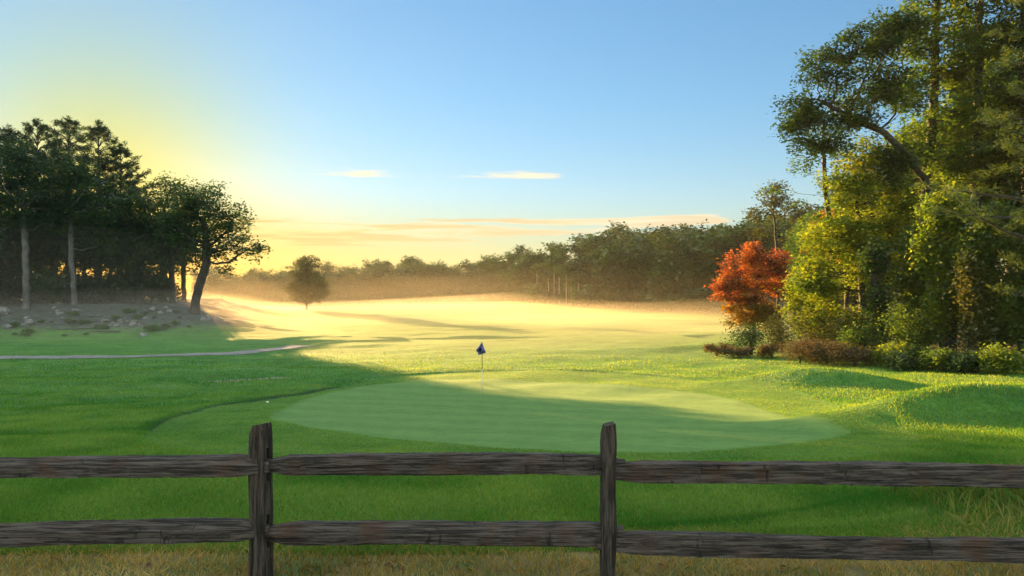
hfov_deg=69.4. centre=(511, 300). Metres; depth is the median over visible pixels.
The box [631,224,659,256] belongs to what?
tree
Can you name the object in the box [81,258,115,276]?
broadleaf tree
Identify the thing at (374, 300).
shrub
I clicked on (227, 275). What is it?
tree
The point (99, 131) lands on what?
pine tree
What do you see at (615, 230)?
tree
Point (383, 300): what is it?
shrub
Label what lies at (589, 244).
tree
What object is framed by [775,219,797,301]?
tree
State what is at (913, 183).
deep tree
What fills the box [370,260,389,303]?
tree
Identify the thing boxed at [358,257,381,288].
tree
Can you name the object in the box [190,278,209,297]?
tree
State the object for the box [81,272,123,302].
shrub
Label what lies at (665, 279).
tree
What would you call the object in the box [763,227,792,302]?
tree
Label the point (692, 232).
tree
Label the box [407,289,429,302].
shrub
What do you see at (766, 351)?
shrub
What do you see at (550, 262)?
slim tree
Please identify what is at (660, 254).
tree
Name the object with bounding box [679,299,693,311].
shrub
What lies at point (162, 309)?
fallen log
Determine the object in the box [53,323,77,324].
fallen log
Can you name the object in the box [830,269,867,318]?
tree
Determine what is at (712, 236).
tree
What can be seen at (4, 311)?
boulder
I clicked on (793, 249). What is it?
deep tree
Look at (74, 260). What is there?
broadleaf tree
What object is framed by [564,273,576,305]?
slim tree
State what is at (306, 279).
oval tree
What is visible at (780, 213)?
tree
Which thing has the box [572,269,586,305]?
slim tree
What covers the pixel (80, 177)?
broadleaf tree
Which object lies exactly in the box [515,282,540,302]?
shrub
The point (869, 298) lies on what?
tree
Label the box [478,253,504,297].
tree
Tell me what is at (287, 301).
shrub
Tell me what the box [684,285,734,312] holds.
shrub
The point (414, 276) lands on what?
tree
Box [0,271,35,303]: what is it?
shrub
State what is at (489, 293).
shrub
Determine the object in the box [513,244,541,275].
tree
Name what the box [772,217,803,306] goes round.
tree
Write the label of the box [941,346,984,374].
shrub
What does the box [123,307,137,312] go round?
weed clump
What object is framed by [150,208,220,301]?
broadleaf tree
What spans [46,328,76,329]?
fallen log
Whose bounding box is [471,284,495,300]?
shrub
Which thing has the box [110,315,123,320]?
weed clump
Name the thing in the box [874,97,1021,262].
deep tree
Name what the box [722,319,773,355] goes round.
shrub
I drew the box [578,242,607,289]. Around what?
tree
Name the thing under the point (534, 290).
shrub
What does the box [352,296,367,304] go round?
shrub
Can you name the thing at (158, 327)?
weed clump
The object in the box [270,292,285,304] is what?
shrub
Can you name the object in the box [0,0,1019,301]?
sky
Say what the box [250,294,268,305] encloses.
shrub
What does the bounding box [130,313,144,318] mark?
weed clump
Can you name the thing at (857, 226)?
yellow green tree
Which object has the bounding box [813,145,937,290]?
deep tree
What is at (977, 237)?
vine covered tree
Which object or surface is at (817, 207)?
tree
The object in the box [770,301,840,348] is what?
shrub
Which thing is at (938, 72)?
tall tree
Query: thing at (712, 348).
shrub
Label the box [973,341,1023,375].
shrub
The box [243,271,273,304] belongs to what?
tree
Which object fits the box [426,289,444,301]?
shrub
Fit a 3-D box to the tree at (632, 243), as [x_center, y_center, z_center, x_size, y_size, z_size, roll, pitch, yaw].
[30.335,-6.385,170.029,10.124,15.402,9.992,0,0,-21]
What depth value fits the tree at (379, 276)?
303.15 m
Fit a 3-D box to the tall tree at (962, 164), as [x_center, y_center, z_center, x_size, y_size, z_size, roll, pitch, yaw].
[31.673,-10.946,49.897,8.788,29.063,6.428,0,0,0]
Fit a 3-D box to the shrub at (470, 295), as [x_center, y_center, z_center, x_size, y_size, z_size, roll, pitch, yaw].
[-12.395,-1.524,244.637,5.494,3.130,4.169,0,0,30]
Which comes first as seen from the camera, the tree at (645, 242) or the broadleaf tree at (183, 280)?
the broadleaf tree at (183, 280)
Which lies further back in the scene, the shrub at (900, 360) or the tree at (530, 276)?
the tree at (530, 276)
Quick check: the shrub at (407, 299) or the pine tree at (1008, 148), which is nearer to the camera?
the pine tree at (1008, 148)
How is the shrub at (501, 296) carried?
on the ground at (546, 412)
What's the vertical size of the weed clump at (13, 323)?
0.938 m
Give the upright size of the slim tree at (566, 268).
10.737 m
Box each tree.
[0,118,75,300]
[0,123,56,299]
[0,135,77,309]
[0,217,64,300]
[0,244,33,301]
[12,199,81,301]
[13,115,109,302]
[18,146,129,305]
[33,254,84,275]
[40,237,105,269]
[46,119,142,303]
[52,204,123,303]
[66,143,161,300]
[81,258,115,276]
[87,176,183,303]
[117,170,230,303]
[133,212,195,301]
[144,175,273,313]
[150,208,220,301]
[150,251,190,281]
[186,268,198,294]
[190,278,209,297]
[197,265,235,295]
[204,269,227,297]
[215,279,237,299]
[221,272,237,287]
[224,279,246,300]
[226,273,243,288]
[236,267,258,303]
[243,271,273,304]
[258,268,273,275]
[260,277,276,305]
[269,269,293,304]
[281,255,334,310]
[285,275,297,296]
[313,263,330,304]
[317,272,335,304]
[322,260,339,275]
[327,273,344,296]
[332,268,354,304]
[334,265,350,304]
[346,269,369,299]
[347,264,361,283]
[354,270,380,304]
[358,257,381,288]
[368,261,391,303]
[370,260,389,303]
[381,267,403,303]
[383,262,401,291]
[386,261,416,302]
[388,268,415,303]
[400,255,432,302]
[418,261,438,301]
[420,259,449,277]
[424,262,450,301]
[434,266,463,300]
[438,263,460,300]
[447,275,470,299]
[451,264,474,299]
[457,259,489,291]
[477,256,501,286]
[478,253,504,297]
[492,252,520,290]
[497,248,521,286]
[499,250,537,300]
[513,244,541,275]
[518,249,548,300]
[529,261,540,302]
[535,241,562,279]
[535,257,559,301]
[539,237,585,285]
[542,270,555,302]
[545,257,560,303]
[550,248,574,294]
[551,263,563,303]
[557,262,574,304]
[559,255,601,303]
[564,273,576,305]
[568,234,594,261]
[569,220,629,256]
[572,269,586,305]
[577,232,617,278]
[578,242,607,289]
[590,238,630,307]
[596,227,638,267]
[598,244,661,307]
[611,227,655,266]
[626,239,657,289]
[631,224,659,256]
[633,227,683,265]
[642,231,706,309]
[643,247,673,293]
[644,224,681,257]
[665,223,688,242]
[667,239,704,309]
[669,228,698,264]
[678,226,708,239]
[680,225,745,310]
[681,231,718,308]
[683,219,714,233]
[691,220,779,283]
[698,224,750,304]
[704,239,793,337]
[710,216,798,304]
[711,224,732,287]
[715,218,780,242]
[740,215,768,224]
[742,179,819,310]
[743,219,787,302]
[755,95,864,337]
[763,213,800,306]
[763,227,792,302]
[764,209,786,224]
[764,229,797,311]
[766,202,824,221]
[767,0,945,351]
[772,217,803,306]
[773,224,841,340]
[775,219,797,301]
[777,208,850,308]
[781,128,926,349]
[784,258,842,308]
[799,208,844,310]
[804,191,871,311]
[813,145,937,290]
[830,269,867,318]
[852,235,900,354]
[855,283,896,301]
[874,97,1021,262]
[875,0,997,347]
[876,139,967,261]
[885,216,945,348]
[898,177,982,354]
[901,45,1017,234]
[909,0,1021,346]
[909,0,1023,300]
[936,24,1020,264]
[947,246,1003,353]
[950,199,1016,364]
[973,0,1023,283]
[983,58,1020,188]
[986,201,1023,355]
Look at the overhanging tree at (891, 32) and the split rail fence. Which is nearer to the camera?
the split rail fence
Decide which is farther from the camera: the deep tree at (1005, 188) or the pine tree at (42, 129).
the pine tree at (42, 129)
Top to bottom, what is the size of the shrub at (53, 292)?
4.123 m
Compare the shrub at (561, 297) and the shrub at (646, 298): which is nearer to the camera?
the shrub at (646, 298)
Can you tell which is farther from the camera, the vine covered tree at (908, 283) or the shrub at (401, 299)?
the shrub at (401, 299)
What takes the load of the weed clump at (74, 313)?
on the ground at (546, 412)
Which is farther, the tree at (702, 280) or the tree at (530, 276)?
the tree at (530, 276)
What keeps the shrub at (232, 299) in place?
on the ground at (546, 412)
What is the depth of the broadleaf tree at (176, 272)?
124.10 m
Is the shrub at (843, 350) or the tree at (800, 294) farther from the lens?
the tree at (800, 294)
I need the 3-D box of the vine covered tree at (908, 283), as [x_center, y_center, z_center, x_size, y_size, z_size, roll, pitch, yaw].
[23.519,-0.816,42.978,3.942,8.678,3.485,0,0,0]
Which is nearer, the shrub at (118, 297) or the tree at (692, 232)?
the shrub at (118, 297)
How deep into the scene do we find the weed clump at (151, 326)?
77.21 m
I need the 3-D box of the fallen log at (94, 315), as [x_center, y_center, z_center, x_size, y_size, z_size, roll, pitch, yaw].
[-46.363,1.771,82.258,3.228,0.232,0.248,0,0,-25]
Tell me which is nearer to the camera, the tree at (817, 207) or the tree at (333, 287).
the tree at (817, 207)
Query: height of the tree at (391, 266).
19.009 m
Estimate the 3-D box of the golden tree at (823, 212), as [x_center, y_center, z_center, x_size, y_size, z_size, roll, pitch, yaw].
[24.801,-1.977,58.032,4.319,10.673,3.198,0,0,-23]
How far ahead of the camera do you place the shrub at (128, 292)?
92.21 m
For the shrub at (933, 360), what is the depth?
35.03 m
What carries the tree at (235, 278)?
on the ground at (546, 412)
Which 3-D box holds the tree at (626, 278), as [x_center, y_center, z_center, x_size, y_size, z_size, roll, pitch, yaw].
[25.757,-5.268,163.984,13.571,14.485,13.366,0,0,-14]
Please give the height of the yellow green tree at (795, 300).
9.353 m
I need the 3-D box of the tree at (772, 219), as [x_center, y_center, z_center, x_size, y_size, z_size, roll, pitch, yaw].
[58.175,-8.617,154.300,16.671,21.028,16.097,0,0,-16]
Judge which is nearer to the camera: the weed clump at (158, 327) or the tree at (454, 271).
the weed clump at (158, 327)
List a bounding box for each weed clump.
[9,321,21,325]
[20,327,35,333]
[63,317,75,322]
[66,310,80,315]
[92,323,109,329]
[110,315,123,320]
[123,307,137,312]
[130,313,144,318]
[140,324,161,330]
[144,321,156,329]
[161,323,171,327]
[170,320,180,324]
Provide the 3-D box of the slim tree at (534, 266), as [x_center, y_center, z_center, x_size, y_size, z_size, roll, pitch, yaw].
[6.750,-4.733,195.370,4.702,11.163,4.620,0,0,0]
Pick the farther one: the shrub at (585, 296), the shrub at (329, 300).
the shrub at (329, 300)
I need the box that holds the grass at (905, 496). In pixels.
[0,344,1023,575]
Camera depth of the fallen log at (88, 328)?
77.82 m
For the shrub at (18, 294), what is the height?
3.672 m
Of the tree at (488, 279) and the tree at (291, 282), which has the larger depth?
the tree at (291, 282)
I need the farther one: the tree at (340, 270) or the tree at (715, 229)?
the tree at (340, 270)
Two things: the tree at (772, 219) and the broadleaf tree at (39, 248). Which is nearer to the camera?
the broadleaf tree at (39, 248)
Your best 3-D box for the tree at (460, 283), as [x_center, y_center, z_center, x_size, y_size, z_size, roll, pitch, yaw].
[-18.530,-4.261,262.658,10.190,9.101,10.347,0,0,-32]
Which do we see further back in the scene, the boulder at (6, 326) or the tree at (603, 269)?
the tree at (603, 269)
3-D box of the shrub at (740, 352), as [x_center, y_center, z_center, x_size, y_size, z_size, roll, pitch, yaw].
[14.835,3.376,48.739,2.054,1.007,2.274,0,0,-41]
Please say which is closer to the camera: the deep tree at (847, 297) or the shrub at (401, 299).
the deep tree at (847, 297)
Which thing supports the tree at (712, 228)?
on the ground at (546, 412)
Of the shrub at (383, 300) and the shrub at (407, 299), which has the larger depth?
the shrub at (383, 300)
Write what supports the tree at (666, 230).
on the ground at (546, 412)
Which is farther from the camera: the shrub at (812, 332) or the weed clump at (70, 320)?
the weed clump at (70, 320)
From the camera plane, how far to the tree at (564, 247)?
204.49 m
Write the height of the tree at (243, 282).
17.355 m
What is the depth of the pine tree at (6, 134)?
99.19 m
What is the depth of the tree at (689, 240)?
168.52 m
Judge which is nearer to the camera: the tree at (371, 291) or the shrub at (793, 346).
the shrub at (793, 346)
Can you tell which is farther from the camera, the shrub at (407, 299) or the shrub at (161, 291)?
the shrub at (407, 299)
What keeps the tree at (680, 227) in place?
on the ground at (546, 412)
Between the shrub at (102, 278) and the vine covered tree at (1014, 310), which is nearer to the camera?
the vine covered tree at (1014, 310)
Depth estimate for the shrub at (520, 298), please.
204.48 m
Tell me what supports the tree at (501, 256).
on the ground at (546, 412)
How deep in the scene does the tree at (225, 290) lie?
339.72 m
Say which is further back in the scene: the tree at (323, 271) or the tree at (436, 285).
the tree at (323, 271)
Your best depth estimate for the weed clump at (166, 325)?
78.75 m
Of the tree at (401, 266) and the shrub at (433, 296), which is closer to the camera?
the shrub at (433, 296)
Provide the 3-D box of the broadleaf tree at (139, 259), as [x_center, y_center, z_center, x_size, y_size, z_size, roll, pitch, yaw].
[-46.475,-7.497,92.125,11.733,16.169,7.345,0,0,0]
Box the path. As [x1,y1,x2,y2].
[0,345,309,358]
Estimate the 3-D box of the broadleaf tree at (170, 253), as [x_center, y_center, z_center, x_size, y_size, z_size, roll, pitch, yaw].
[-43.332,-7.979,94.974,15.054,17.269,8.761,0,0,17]
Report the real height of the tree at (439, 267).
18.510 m
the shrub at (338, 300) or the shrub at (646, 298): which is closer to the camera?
the shrub at (646, 298)
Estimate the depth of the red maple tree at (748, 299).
59.55 m
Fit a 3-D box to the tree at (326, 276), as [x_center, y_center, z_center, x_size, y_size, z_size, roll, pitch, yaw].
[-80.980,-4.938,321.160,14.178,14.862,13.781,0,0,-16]
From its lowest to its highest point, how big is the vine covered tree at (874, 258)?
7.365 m
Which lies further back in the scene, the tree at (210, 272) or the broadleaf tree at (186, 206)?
the tree at (210, 272)
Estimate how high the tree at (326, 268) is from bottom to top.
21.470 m
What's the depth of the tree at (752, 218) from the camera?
200.98 m
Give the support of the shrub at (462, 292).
on the ground at (546, 412)
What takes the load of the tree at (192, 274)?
on the ground at (546, 412)
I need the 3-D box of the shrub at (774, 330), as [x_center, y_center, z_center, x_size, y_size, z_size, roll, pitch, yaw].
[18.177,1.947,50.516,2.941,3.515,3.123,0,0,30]
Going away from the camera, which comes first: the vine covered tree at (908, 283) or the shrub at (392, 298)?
the vine covered tree at (908, 283)
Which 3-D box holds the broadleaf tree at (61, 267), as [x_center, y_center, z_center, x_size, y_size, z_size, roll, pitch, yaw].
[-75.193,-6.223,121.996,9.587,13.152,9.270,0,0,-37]
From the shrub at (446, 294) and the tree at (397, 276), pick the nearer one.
the shrub at (446, 294)
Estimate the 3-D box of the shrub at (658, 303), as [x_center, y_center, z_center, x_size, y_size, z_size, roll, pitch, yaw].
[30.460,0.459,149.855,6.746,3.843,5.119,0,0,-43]
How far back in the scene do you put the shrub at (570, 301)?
175.30 m
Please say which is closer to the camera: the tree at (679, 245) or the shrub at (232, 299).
the tree at (679, 245)
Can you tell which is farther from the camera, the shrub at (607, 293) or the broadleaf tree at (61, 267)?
the shrub at (607, 293)
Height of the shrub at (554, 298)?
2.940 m
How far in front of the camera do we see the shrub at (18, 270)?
99.53 m
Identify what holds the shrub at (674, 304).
on the ground at (546, 412)
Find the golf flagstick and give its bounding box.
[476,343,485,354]
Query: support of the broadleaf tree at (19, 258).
on the ground at (546, 412)
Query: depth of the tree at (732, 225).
160.89 m
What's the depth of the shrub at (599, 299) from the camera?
164.48 m
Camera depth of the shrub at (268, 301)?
320.93 m
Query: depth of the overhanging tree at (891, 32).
44.54 m
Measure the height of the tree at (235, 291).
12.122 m
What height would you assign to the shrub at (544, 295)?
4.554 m
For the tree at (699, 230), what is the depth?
203.88 m
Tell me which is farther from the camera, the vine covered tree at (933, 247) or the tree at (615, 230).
the tree at (615, 230)
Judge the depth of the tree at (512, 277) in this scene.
209.30 m
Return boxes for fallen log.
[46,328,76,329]
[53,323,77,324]
[77,327,103,328]
[78,315,110,316]
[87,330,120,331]
[148,309,176,310]
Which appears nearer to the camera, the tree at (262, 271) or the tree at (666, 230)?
the tree at (666, 230)
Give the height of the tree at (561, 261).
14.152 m
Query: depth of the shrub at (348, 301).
299.78 m
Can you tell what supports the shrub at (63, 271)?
on the ground at (546, 412)
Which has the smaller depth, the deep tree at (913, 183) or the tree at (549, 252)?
the deep tree at (913, 183)
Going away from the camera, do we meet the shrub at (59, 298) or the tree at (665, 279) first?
the shrub at (59, 298)
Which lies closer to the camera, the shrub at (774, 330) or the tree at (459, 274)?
the shrub at (774, 330)
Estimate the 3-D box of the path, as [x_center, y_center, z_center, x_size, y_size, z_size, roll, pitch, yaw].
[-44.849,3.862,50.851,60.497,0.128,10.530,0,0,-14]
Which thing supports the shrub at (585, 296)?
on the ground at (546, 412)
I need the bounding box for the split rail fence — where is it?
[0,421,1023,575]
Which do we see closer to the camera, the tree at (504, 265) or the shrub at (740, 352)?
the shrub at (740, 352)
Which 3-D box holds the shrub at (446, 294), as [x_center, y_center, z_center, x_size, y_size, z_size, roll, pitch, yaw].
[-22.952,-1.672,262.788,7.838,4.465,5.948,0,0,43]
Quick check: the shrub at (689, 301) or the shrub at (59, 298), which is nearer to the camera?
the shrub at (59, 298)
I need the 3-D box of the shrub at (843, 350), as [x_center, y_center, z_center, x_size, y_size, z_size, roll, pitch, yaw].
[18.155,2.804,39.492,3.843,1.693,2.699,0,0,44]
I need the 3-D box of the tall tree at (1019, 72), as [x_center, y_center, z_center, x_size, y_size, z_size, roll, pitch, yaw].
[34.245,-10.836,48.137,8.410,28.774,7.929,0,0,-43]
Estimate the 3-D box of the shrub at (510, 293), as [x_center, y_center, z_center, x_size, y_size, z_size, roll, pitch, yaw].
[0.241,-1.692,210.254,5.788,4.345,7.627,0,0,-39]
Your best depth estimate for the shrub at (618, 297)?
157.10 m
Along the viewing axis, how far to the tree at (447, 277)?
277.32 m
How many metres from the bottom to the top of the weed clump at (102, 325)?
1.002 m
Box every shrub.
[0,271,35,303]
[0,273,12,300]
[0,281,22,303]
[1,263,54,299]
[22,269,70,303]
[22,272,55,303]
[38,274,80,302]
[42,273,82,303]
[43,266,111,303]
[62,276,109,303]
[64,271,120,303]
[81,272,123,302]
[98,276,128,302]
[107,268,156,302]
[111,263,171,302]
[123,267,184,301]
[147,284,185,301]
[223,297,236,302]
[243,299,253,304]
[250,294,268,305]
[263,296,276,305]
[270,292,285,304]
[280,295,296,304]
[320,292,340,305]
[332,296,346,304]
[344,298,353,304]
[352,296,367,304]
[367,295,379,304]
[379,297,389,303]
[385,293,400,303]
[396,294,406,303]
[404,296,414,302]
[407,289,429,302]
[417,292,432,302]
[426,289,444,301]
[437,290,453,300]
[453,287,471,300]
[467,292,481,299]
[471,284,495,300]
[481,287,501,299]
[495,291,507,300]
[502,287,524,300]
[513,292,525,301]
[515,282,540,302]
[526,282,553,302]
[535,287,562,303]
[548,293,560,303]
[556,291,575,304]
[566,295,584,305]
[568,284,602,306]
[592,291,614,307]
[595,286,619,307]
[612,289,638,308]
[624,288,642,308]
[633,287,671,310]
[649,294,670,311]
[656,294,681,311]
[676,286,719,312]
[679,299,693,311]
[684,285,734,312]
[702,341,734,356]
[718,345,755,357]
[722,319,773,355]
[756,342,783,357]
[761,309,794,352]
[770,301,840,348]
[776,335,829,363]
[795,333,841,364]
[818,311,869,347]
[821,336,886,367]
[833,317,893,362]
[866,295,952,351]
[867,338,917,368]
[882,344,929,371]
[913,345,981,371]
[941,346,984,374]
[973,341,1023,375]
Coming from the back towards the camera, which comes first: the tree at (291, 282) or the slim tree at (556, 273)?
the tree at (291, 282)
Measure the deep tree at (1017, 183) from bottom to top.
26.706 m
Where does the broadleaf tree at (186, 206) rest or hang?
on the ground at (546, 412)
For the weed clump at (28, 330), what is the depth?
75.57 m
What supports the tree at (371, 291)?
on the ground at (546, 412)
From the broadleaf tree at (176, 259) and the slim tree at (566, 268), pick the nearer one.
the broadleaf tree at (176, 259)
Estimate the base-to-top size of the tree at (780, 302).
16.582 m
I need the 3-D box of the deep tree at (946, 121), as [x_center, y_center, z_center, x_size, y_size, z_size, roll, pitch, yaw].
[41.962,-10.144,65.954,16.617,27.778,16.466,0,0,31]
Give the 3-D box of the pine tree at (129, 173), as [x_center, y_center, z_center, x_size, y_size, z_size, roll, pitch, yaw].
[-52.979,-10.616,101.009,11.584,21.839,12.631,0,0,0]
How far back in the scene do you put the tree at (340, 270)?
338.06 m
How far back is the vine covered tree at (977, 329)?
36.23 m
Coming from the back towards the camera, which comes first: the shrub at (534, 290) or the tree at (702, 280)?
the shrub at (534, 290)
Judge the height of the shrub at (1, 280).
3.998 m
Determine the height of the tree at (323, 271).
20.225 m
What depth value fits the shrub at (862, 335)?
41.47 m
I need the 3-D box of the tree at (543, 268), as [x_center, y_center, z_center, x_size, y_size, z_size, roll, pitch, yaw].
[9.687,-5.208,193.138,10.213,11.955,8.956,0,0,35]
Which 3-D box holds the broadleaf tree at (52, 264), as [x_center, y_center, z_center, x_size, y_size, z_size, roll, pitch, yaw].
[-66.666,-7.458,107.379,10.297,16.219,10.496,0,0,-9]
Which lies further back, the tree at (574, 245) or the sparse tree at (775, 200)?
the tree at (574, 245)
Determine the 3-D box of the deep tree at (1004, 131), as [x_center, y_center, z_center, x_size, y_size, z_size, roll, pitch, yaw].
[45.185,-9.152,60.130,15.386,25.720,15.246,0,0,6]
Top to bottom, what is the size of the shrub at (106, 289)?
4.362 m
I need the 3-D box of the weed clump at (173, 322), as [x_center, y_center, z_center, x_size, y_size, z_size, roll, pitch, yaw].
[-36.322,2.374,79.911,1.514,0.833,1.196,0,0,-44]
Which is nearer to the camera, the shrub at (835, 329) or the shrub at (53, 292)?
the shrub at (835, 329)
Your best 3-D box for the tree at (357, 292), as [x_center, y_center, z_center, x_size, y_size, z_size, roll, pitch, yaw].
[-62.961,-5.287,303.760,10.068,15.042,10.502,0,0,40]
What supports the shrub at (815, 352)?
on the ground at (546, 412)
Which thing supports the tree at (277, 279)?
on the ground at (546, 412)
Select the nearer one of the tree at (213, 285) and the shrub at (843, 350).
the shrub at (843, 350)
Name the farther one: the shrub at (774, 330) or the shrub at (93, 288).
the shrub at (93, 288)
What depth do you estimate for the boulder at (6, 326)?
78.08 m
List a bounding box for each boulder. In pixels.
[0,307,9,314]
[3,324,12,328]
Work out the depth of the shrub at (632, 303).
156.84 m
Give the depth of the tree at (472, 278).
254.49 m
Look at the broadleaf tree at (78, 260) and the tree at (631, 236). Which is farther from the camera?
the tree at (631, 236)
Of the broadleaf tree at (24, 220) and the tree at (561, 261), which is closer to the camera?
the broadleaf tree at (24, 220)
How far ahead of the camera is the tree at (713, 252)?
139.56 m
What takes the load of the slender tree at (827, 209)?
on the ground at (546, 412)
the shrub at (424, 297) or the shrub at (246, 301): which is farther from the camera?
the shrub at (246, 301)
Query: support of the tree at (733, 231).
on the ground at (546, 412)
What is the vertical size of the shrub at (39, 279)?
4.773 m
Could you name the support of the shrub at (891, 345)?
on the ground at (546, 412)
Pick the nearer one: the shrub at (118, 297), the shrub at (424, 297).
the shrub at (118, 297)
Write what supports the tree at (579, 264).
on the ground at (546, 412)
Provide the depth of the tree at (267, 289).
326.95 m
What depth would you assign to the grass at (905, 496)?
7.96 m
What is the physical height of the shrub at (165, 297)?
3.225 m
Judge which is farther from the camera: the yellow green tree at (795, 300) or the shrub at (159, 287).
the shrub at (159, 287)
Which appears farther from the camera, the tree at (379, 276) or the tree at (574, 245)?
the tree at (379, 276)
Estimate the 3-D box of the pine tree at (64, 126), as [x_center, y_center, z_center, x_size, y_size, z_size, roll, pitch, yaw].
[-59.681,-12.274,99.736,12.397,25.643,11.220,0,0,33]
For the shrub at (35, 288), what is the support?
on the ground at (546, 412)
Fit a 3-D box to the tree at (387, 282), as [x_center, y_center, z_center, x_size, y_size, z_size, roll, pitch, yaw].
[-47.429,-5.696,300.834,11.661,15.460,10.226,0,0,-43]
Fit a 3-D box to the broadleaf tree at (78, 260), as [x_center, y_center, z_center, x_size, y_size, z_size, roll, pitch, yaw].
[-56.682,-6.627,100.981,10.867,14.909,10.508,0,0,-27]
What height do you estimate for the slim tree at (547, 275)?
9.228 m
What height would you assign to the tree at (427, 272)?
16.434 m
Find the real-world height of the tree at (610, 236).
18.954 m
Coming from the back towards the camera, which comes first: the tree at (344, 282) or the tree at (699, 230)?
the tree at (344, 282)
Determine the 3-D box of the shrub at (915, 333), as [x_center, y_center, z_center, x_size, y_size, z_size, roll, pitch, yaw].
[21.145,1.636,39.599,4.317,3.924,4.220,0,0,0]
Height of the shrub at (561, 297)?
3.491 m
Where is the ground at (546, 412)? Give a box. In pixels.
[0,292,1023,575]
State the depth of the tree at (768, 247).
135.08 m
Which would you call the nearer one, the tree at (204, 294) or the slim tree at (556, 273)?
the slim tree at (556, 273)

